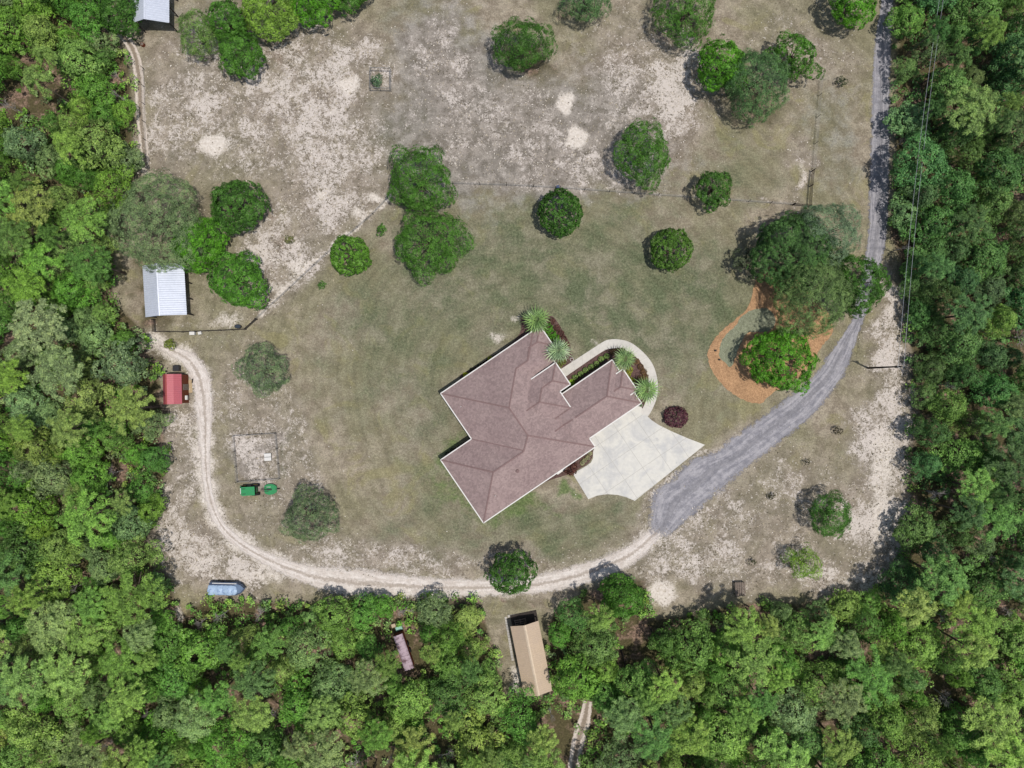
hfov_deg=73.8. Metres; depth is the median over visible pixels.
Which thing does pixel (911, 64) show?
woodland tree
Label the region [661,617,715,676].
woodland tree
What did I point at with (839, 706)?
pine tree
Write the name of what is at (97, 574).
woodland tree
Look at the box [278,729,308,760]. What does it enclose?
pine tree
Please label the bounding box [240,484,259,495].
tractor
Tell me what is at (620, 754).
woodland tree
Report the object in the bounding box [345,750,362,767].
bare tree
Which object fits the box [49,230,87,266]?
woodland tree
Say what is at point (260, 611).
bare tree
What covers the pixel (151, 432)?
woodland tree
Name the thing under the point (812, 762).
woodland tree
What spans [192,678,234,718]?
pine tree
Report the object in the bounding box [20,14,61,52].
woodland tree
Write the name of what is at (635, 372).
mulch bed
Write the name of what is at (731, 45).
shade tree
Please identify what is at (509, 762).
woodland tree
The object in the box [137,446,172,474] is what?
woodland tree
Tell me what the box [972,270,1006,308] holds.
woodland tree
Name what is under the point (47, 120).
woodland tree
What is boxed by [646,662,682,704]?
pine tree
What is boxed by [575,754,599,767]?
woodland tree
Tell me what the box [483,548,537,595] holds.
shade tree
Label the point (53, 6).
woodland tree
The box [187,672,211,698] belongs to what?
woodland tree
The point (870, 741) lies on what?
woodland tree
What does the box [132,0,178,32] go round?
metal shed
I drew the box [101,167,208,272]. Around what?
shade tree
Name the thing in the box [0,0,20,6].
woodland tree
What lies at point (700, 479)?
gravel driveway
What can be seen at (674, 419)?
burgundy shrub
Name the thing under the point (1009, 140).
woodland tree
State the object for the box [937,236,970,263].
woodland tree
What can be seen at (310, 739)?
woodland tree
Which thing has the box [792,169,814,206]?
corner fence
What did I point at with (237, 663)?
pine tree
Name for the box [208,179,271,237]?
shade tree
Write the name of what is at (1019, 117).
pine tree
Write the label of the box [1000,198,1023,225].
woodland tree
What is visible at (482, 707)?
woodland tree
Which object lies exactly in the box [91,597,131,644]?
woodland tree
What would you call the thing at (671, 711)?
pine tree
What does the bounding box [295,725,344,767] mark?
tree
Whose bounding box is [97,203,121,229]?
woodland tree
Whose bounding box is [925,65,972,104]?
woodland tree
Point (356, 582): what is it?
sand track
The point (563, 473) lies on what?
mulch bed
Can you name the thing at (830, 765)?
pine tree
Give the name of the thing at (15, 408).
woodland tree
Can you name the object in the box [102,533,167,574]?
woodland tree
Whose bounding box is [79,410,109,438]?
woodland tree
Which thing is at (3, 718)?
woodland tree
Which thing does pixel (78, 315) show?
woodland tree
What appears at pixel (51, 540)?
woodland tree
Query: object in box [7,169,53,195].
pine tree
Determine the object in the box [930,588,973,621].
pine tree
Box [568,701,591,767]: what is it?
woodland track
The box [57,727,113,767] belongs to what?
pine tree
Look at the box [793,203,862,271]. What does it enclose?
shade tree
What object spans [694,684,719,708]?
woodland tree
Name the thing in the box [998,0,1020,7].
woodland tree
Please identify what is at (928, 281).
woodland tree
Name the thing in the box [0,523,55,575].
woodland tree
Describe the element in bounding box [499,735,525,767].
woodland tree
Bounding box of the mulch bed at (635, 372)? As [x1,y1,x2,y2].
[566,348,648,407]
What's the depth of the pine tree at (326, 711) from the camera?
106.93 m
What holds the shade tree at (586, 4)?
on the ground
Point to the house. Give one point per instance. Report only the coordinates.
(527, 425)
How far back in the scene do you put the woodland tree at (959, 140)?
109.03 m
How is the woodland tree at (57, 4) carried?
on the ground
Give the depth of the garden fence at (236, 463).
114.32 m
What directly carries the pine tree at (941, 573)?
on the ground
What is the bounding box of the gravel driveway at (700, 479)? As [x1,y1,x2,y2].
[647,0,893,536]
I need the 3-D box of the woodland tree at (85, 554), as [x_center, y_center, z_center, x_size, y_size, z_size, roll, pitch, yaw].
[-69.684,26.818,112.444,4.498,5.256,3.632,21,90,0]
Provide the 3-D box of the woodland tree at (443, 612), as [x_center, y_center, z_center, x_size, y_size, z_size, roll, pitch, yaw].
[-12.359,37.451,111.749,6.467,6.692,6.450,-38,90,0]
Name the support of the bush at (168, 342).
on the ground
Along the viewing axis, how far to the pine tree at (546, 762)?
104.24 m
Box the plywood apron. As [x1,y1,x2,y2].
[189,380,192,392]
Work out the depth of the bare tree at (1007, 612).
111.47 m
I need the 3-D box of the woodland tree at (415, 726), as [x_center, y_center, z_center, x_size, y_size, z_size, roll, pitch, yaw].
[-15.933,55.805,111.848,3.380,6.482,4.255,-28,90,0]
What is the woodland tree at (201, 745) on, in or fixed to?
on the ground
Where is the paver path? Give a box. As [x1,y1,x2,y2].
[505,613,518,660]
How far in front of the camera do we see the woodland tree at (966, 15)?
109.16 m
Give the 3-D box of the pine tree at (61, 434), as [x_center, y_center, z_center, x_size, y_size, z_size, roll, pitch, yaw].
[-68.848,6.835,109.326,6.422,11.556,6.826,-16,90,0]
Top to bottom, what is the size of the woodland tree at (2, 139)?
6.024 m
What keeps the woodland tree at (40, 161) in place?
on the ground
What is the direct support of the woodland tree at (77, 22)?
on the ground
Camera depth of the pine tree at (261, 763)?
106.19 m
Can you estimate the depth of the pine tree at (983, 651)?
104.02 m
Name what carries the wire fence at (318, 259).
on the ground
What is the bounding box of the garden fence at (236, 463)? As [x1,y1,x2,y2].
[231,433,280,482]
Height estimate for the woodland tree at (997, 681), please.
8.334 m
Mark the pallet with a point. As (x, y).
(166, 411)
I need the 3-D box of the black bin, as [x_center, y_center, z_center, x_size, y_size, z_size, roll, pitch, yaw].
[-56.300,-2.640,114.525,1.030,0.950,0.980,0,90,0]
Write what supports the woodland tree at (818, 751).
on the ground
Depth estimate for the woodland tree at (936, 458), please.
110.77 m
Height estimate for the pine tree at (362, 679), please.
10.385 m
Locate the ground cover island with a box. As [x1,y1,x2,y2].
[719,308,775,366]
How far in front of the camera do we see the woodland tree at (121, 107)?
111.50 m
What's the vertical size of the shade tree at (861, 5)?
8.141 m
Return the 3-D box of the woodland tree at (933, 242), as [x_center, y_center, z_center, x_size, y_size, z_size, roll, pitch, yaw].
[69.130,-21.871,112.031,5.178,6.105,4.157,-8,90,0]
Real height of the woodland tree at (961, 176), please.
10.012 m
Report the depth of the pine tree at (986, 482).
106.16 m
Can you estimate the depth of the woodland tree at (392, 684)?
109.71 m
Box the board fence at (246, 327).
[151,318,257,332]
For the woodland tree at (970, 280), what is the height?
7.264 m
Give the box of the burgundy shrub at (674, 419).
[662,405,688,427]
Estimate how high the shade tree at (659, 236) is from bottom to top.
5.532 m
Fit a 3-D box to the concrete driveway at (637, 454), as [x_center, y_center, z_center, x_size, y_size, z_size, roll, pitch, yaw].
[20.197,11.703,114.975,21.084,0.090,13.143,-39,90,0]
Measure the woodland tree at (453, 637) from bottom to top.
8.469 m
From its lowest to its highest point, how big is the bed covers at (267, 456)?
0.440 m
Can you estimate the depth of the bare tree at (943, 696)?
111.63 m
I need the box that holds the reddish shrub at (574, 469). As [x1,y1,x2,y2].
[564,463,577,475]
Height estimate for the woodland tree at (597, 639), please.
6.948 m
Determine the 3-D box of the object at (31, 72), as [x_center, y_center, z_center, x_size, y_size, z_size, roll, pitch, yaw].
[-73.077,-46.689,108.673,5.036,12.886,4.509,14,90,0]
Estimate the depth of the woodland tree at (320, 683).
110.06 m
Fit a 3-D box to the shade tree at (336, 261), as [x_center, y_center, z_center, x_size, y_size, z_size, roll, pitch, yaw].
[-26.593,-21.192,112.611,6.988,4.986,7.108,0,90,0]
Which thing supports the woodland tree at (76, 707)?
on the ground
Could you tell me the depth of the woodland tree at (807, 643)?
108.71 m
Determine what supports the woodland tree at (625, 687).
on the ground
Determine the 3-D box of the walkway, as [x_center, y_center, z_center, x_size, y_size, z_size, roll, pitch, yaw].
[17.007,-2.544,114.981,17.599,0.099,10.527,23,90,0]
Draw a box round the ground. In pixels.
[0,0,1023,767]
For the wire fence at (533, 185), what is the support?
on the ground
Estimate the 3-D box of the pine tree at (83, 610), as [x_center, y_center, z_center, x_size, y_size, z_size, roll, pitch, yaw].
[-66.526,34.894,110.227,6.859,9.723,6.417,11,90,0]
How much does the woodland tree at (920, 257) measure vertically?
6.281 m
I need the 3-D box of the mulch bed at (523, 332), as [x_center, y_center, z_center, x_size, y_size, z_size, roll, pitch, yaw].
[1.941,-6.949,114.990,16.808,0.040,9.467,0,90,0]
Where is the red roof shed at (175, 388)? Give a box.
[163,374,188,403]
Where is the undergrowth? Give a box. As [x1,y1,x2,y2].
[0,0,1023,767]
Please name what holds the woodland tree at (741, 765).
on the ground
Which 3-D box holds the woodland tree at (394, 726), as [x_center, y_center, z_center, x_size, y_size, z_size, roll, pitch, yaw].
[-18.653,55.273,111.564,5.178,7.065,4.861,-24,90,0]
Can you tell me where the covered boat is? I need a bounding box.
[207,581,246,594]
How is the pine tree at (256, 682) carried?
on the ground
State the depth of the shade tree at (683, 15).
109.29 m
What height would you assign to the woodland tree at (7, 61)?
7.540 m
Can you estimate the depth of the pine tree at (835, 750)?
106.86 m
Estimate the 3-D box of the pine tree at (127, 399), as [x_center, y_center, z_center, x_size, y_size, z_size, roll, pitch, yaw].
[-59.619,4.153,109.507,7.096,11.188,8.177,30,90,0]
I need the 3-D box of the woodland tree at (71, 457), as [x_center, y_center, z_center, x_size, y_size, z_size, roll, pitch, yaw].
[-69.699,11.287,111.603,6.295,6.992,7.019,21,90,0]
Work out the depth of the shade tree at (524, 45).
109.01 m
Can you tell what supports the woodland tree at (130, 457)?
on the ground
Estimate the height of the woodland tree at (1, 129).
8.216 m
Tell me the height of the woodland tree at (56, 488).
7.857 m
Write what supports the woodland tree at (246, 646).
on the ground
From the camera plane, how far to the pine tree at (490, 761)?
106.38 m
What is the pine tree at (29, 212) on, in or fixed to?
on the ground
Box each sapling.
[318,280,326,289]
[370,73,382,86]
[377,223,386,235]
[833,426,842,434]
[835,76,848,86]
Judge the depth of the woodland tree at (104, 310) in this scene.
111.21 m
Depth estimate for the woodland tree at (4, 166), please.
110.06 m
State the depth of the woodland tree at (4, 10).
110.64 m
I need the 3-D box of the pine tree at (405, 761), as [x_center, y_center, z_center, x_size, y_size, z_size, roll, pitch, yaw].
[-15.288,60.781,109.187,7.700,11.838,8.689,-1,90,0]
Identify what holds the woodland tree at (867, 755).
on the ground
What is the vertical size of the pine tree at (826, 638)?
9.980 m
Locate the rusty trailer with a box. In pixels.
[393,630,413,670]
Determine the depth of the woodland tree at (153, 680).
109.42 m
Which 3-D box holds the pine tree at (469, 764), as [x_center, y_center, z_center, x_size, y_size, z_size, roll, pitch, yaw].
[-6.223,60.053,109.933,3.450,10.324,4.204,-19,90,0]
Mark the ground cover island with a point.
(760, 320)
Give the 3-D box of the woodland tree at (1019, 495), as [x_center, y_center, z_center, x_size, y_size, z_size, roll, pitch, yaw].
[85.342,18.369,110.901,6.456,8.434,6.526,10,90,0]
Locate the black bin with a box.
[173,365,180,370]
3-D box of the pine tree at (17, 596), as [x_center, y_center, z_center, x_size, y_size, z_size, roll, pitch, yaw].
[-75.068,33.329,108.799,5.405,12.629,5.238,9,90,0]
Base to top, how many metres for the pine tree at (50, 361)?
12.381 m
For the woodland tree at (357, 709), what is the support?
on the ground
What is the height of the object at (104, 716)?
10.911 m
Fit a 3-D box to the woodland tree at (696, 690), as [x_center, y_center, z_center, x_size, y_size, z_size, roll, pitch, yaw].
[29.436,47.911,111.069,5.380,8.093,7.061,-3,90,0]
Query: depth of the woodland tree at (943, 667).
109.06 m
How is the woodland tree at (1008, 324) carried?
on the ground
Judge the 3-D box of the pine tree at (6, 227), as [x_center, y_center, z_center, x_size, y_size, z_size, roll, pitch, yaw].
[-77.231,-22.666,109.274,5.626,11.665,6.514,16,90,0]
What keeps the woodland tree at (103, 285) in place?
on the ground
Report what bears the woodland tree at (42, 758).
on the ground
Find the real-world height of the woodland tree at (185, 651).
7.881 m
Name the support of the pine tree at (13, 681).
on the ground
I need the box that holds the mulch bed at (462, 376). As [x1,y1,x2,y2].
[460,348,505,378]
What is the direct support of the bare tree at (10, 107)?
on the ground
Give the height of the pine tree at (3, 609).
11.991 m
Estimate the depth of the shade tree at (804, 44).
109.47 m
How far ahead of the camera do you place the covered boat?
113.91 m
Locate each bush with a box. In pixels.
[163,339,176,350]
[285,235,294,243]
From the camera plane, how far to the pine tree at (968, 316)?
105.38 m
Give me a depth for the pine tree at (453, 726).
104.62 m
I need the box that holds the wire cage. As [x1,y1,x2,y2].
[369,67,391,91]
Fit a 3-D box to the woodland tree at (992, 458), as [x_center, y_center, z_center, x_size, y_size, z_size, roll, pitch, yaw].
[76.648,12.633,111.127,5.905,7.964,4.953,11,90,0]
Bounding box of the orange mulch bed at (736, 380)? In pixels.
[707,266,832,403]
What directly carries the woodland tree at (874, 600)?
on the ground
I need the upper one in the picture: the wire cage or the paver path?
the wire cage
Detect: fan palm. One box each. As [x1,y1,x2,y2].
[522,304,550,334]
[542,337,571,363]
[613,347,636,370]
[633,377,660,404]
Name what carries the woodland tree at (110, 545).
on the ground
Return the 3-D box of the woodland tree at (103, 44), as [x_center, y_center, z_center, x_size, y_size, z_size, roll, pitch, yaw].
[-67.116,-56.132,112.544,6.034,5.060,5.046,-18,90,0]
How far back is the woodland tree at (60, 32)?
110.72 m
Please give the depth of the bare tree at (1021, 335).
111.71 m
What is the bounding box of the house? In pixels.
[440,327,641,522]
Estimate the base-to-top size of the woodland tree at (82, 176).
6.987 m
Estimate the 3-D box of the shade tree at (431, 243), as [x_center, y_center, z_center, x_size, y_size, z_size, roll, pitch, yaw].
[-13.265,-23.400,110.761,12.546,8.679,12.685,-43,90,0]
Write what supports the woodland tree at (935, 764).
on the ground
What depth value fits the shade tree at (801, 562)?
111.13 m
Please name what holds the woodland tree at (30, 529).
on the ground
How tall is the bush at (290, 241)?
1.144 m
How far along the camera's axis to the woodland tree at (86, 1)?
111.50 m
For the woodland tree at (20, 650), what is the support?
on the ground
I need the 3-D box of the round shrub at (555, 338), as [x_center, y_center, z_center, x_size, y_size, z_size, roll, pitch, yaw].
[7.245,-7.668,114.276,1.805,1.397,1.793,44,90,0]
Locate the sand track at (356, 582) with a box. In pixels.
[156,342,662,598]
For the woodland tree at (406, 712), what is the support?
on the ground
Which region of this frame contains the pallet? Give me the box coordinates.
[162,408,169,415]
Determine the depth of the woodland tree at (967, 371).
109.67 m
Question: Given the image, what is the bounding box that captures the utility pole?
[867,365,903,368]
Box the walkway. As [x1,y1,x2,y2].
[561,339,657,415]
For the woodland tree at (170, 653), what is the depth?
110.19 m
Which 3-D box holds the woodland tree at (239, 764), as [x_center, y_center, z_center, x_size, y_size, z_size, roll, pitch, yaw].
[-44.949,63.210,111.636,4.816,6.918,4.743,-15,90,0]
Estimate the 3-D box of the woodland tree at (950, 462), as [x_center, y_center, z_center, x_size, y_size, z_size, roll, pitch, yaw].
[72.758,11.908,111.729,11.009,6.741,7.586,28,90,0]
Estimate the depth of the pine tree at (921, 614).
103.97 m
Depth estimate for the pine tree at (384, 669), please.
106.06 m
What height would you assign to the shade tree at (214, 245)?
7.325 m
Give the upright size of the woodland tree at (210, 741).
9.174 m
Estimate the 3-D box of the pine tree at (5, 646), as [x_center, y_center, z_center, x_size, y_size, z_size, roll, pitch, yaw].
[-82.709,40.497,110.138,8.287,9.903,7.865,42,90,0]
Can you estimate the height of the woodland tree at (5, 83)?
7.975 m
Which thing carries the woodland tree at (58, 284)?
on the ground
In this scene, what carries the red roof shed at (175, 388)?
on the ground
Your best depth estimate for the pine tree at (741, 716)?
106.65 m
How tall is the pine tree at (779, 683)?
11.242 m
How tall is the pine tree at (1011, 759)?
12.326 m
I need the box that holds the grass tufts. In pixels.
[113,0,911,611]
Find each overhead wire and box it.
[898,5,938,361]
[904,4,942,358]
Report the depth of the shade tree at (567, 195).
110.20 m
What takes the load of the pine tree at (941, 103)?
on the ground
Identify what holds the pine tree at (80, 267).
on the ground
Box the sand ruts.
[93,6,148,167]
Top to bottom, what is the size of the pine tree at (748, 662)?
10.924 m
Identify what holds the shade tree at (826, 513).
on the ground
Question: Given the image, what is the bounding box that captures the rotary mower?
[262,484,279,494]
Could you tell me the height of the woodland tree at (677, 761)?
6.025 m
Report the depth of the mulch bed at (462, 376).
114.97 m
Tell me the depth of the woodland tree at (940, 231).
109.80 m
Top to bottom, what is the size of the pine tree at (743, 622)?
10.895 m
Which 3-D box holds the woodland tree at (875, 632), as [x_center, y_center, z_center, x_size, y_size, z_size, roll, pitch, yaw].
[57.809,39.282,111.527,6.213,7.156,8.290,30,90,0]
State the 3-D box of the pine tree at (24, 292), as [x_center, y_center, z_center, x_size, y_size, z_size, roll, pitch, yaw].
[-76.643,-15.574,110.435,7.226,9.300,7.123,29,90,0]
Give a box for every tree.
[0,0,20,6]
[0,6,45,55]
[0,54,27,80]
[0,58,7,89]
[0,100,28,115]
[0,111,7,138]
[0,123,49,166]
[0,134,8,162]
[0,153,11,176]
[0,178,55,237]
[0,179,24,216]
[0,217,44,256]
[0,252,15,288]
[0,265,48,305]
[0,290,34,319]
[0,307,13,343]
[0,338,41,368]
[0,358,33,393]
[0,413,11,434]
[0,432,24,462]
[0,445,28,498]
[0,480,58,530]
[0,487,26,518]
[0,518,19,537]
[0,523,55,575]
[0,550,36,599]
[0,593,26,618]
[0,624,23,658]
[0,653,60,709]
[0,667,28,718]
[0,709,16,736]
[0,723,8,748]
[0,732,36,767]
[2,413,53,441]
[2,610,37,644]
[3,384,53,430]
[3,704,63,749]
[5,582,54,617]
[6,298,76,355]
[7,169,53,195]
[7,458,45,485]
[8,425,65,469]
[12,0,55,24]
[12,628,45,664]
[18,240,70,281]
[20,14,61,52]
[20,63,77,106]
[23,518,58,541]
[23,556,82,605]
[24,442,79,506]
[24,599,80,655]
[25,344,96,402]
[26,745,64,767]
[27,688,65,714]
[31,46,67,71]
[34,275,54,297]
[35,143,69,180]
[35,223,88,248]
[37,399,65,427]
[38,0,61,8]
[38,112,71,137]
[38,526,89,568]
[40,198,68,229]
[40,715,82,754]
[41,293,69,323]
[41,645,93,702]
[45,407,93,447]
[46,255,76,278]
[47,440,72,466]
[48,184,78,210]
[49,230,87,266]
[50,159,85,187]
[50,269,102,312]
[51,316,84,343]
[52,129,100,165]
[52,682,89,722]
[53,0,81,20]
[53,37,105,83]
[53,486,116,548]
[55,27,80,47]
[56,112,86,136]
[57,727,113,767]
[59,195,119,241]
[60,482,104,505]
[61,431,103,468]
[63,355,116,427]
[63,611,111,656]
[64,240,125,285]
[66,1,107,44]
[66,346,91,372]
[67,96,99,124]
[69,459,113,501]
[70,117,126,172]
[70,586,109,625]
[71,72,117,111]
[72,306,99,334]
[75,168,100,190]
[75,537,103,557]
[77,316,114,356]
[78,643,108,677]
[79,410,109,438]
[79,708,123,746]
[80,677,111,710]
[81,0,101,8]
[82,572,105,597]
[84,30,120,62]
[84,268,108,297]
[85,103,123,133]
[85,160,133,212]
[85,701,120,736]
[87,548,123,586]
[90,334,148,386]
[91,46,117,73]
[91,300,119,323]
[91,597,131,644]
[92,233,121,257]
[92,743,145,767]
[97,0,143,39]
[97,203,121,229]
[98,414,134,453]
[98,636,144,687]
[99,527,127,549]
[99,567,167,627]
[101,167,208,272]
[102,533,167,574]
[104,384,159,435]
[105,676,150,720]
[107,328,136,357]
[108,141,144,181]
[109,488,142,515]
[109,504,155,540]
[109,706,145,747]
[110,99,136,128]
[120,471,156,506]
[122,443,147,465]
[122,614,169,652]
[124,732,162,767]
[127,663,168,702]
[130,409,174,439]
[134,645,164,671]
[136,709,184,754]
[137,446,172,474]
[137,493,166,530]
[143,621,187,666]
[145,736,182,767]
[146,645,197,702]
[147,608,175,634]
[149,569,168,594]
[151,685,187,731]
[162,732,191,765]
[165,760,182,767]
[169,621,240,682]
[170,216,233,274]
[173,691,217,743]
[175,8,220,60]
[182,736,208,760]
[182,754,210,767]
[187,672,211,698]
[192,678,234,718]
[204,0,246,41]
[204,716,250,767]
[206,250,271,310]
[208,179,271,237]
[213,610,228,623]
[214,636,242,662]
[217,26,267,79]
[223,755,249,767]
[227,648,255,672]
[228,657,276,701]
[229,624,260,654]
[230,341,289,397]
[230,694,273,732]
[240,0,299,42]
[241,722,285,767]
[243,645,270,671]
[250,625,288,659]
[253,759,273,767]
[255,606,268,619]
[264,653,299,684]
[269,705,280,717]
[274,740,300,767]
[275,615,306,640]
[277,482,340,544]
[278,667,322,730]
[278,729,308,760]
[283,624,332,670]
[289,0,340,28]
[295,719,325,744]
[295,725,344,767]
[300,604,324,630]
[303,694,344,732]
[306,657,356,713]
[312,594,358,638]
[321,688,377,740]
[328,629,367,662]
[330,234,371,276]
[331,0,366,17]
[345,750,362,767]
[346,658,388,696]
[350,592,380,631]
[354,633,378,662]
[356,709,392,756]
[373,593,396,618]
[374,645,401,681]
[382,707,409,740]
[383,672,401,694]
[383,677,437,724]
[386,143,458,214]
[392,723,435,767]
[393,741,437,767]
[394,209,475,287]
[397,605,414,617]
[405,717,425,733]
[416,590,454,629]
[418,623,438,643]
[419,642,440,663]
[424,672,468,719]
[430,648,469,682]
[433,619,468,653]
[437,761,455,767]
[439,744,454,760]
[443,702,464,731]
[450,605,484,636]
[454,702,505,767]
[456,636,489,665]
[460,652,484,686]
[462,748,482,767]
[464,672,509,716]
[478,658,498,683]
[478,738,504,767]
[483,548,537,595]
[490,15,558,72]
[493,744,534,767]
[497,683,537,749]
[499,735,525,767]
[525,742,564,767]
[526,717,558,757]
[536,187,583,238]
[548,621,571,648]
[548,653,601,701]
[553,596,588,633]
[555,0,612,22]
[569,617,618,666]
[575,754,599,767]
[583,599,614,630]
[590,652,619,684]
[590,673,626,715]
[593,733,651,767]
[600,572,646,618]
[602,692,643,738]
[612,117,670,194]
[612,658,658,700]
[630,759,676,767]
[632,708,677,760]
[633,678,660,716]
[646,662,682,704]
[647,627,680,659]
[649,0,715,51]
[650,227,693,272]
[656,692,694,729]
[660,749,682,767]
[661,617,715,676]
[669,709,711,756]
[678,658,708,702]
[689,609,710,637]
[690,708,752,767]
[692,170,732,213]
[693,703,715,725]
[693,750,719,767]
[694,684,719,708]
[696,33,749,92]
[701,656,726,683]
[705,669,754,709]
[707,630,740,669]
[719,47,790,128]
[723,605,762,643]
[723,742,767,767]
[724,693,765,733]
[725,633,783,687]
[732,247,758,280]
[739,324,820,395]
[745,207,846,299]
[745,679,778,718]
[747,605,780,637]
[753,727,810,767]
[756,719,781,747]
[761,658,796,694]
[762,29,825,82]
[765,640,800,678]
[769,680,824,733]
[770,257,859,339]
[770,600,793,620]
[773,607,813,653]
[776,722,831,761]
[780,542,823,580]
[788,655,838,707]
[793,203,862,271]
[800,757,817,767]
[802,615,844,650]
[803,596,831,622]
[808,489,852,538]
[813,758,842,767]
[818,722,862,765]
[819,677,871,724]
[820,625,862,658]
[825,252,892,318]
[825,652,856,684]
[826,589,866,623]
[828,0,877,30]
[836,712,880,747]
[844,598,885,648]
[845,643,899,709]
[849,739,901,767]
[852,588,885,616]
[858,635,894,662]
[865,691,908,744]
[866,608,908,645]
[871,643,914,677]
[877,557,930,602]
[882,0,929,38]
[882,100,934,145]
[883,586,938,629]
[887,191,920,235]
[888,682,912,704]
[888,694,941,742]
[890,129,952,189]
[890,616,944,669]
[891,721,946,767]
[892,55,918,83]
[892,502,935,553]
[897,278,925,300]
[898,202,965,244]
[899,178,939,208]
[899,666,927,691]
[900,243,932,285]
[902,682,930,709]
[904,15,950,56]
[906,296,937,332]
[907,451,942,477]
[908,417,954,447]
[908,553,973,606]
[910,31,947,64]
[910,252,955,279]
[910,380,943,409]
[910,719,955,758]
[912,351,948,383]
[913,93,947,122]
[915,0,957,16]
[917,527,953,564]
[917,643,968,674]
[918,266,942,291]
[918,278,964,319]
[918,314,948,347]
[919,237,947,262]
[920,43,973,85]
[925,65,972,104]
[926,388,970,425]
[926,488,947,501]
[927,431,988,478]
[928,166,979,211]
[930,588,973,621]
[931,115,975,149]
[931,687,951,707]
[932,83,999,135]
[932,495,986,531]
[935,514,976,545]
[935,706,983,751]
[936,21,969,50]
[936,319,983,373]
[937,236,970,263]
[938,629,997,671]
[939,292,993,334]
[942,751,967,767]
[943,359,982,388]
[944,600,1002,647]
[944,661,975,687]
[945,141,983,171]
[945,264,980,297]
[946,409,991,437]
[947,464,1000,511]
[948,0,1002,40]
[951,203,992,244]
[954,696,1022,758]
[956,731,989,767]
[957,63,987,90]
[959,522,995,556]
[961,231,1009,284]
[962,661,1007,706]
[963,547,1016,608]
[964,15,1007,52]
[964,369,1021,407]
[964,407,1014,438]
[964,497,1023,542]
[965,30,990,56]
[965,173,991,198]
[965,446,1001,475]
[968,479,1019,504]
[970,108,1017,139]
[971,119,1000,147]
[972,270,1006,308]
[974,146,1023,198]
[974,433,1000,453]
[974,727,1023,767]
[975,181,1012,225]
[975,339,1010,370]
[978,303,1017,338]
[982,440,1023,491]
[983,130,1013,152]
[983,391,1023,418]
[986,91,1023,117]
[986,413,1023,454]
[987,32,1023,75]
[989,71,1023,101]
[990,95,1023,142]
[990,659,1023,716]
[991,612,1023,660]
[995,345,1023,369]
[996,547,1023,570]
[997,604,1013,614]
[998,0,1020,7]
[1000,0,1023,18]
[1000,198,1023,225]
[1000,567,1023,602]
[1001,277,1023,330]
[1003,257,1023,293]
[1004,220,1023,259]
[1005,38,1023,80]
[1006,12,1023,48]
[1006,329,1023,348]
[1006,364,1023,396]
[1010,503,1023,553]
[1012,146,1023,163]
[1013,653,1023,678]
[1016,489,1023,510]
[1017,601,1023,614]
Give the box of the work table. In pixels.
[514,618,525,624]
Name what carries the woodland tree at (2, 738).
on the ground
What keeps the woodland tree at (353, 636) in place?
on the ground
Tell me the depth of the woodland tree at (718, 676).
109.08 m
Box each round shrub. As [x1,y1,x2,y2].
[545,323,552,332]
[546,329,555,338]
[550,334,559,342]
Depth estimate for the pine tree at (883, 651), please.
106.85 m
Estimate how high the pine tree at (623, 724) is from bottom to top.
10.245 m
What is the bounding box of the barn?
[142,263,193,317]
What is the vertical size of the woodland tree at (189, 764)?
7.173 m
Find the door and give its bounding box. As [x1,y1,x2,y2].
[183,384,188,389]
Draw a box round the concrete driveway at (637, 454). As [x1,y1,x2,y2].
[574,406,703,500]
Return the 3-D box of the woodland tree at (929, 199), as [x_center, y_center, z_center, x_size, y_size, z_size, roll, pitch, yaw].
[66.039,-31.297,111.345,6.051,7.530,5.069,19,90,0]
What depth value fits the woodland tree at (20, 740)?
108.88 m
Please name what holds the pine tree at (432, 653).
on the ground
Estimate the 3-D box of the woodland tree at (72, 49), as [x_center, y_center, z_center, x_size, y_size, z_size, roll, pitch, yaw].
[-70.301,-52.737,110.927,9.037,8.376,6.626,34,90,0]
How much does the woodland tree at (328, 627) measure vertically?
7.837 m
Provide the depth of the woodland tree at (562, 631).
110.62 m
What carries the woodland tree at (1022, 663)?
on the ground
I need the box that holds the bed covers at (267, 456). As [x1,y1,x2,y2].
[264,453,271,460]
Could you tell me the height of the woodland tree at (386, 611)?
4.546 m
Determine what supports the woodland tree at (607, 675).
on the ground
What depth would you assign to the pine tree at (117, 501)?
106.96 m
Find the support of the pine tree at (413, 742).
on the ground
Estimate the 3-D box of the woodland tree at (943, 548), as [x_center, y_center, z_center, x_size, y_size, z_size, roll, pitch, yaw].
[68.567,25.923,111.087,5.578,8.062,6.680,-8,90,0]
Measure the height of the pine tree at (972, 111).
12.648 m
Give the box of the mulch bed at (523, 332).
[475,315,572,368]
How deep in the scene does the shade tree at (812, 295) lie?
107.03 m
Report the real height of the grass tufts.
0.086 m
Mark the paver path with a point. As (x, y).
(509, 641)
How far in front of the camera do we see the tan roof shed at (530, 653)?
111.80 m
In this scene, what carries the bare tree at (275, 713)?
on the ground
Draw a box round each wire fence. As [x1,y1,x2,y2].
[141,66,146,174]
[256,197,387,317]
[453,182,794,204]
[813,71,823,168]
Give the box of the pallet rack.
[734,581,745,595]
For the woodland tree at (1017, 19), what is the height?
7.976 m
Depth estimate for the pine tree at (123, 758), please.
105.25 m
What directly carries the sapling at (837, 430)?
on the ground
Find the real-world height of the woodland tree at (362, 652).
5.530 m
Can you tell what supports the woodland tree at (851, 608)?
on the ground
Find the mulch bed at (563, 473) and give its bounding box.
[544,450,592,482]
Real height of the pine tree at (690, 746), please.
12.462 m
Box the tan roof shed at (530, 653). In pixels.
[510,610,551,695]
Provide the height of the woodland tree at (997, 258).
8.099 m

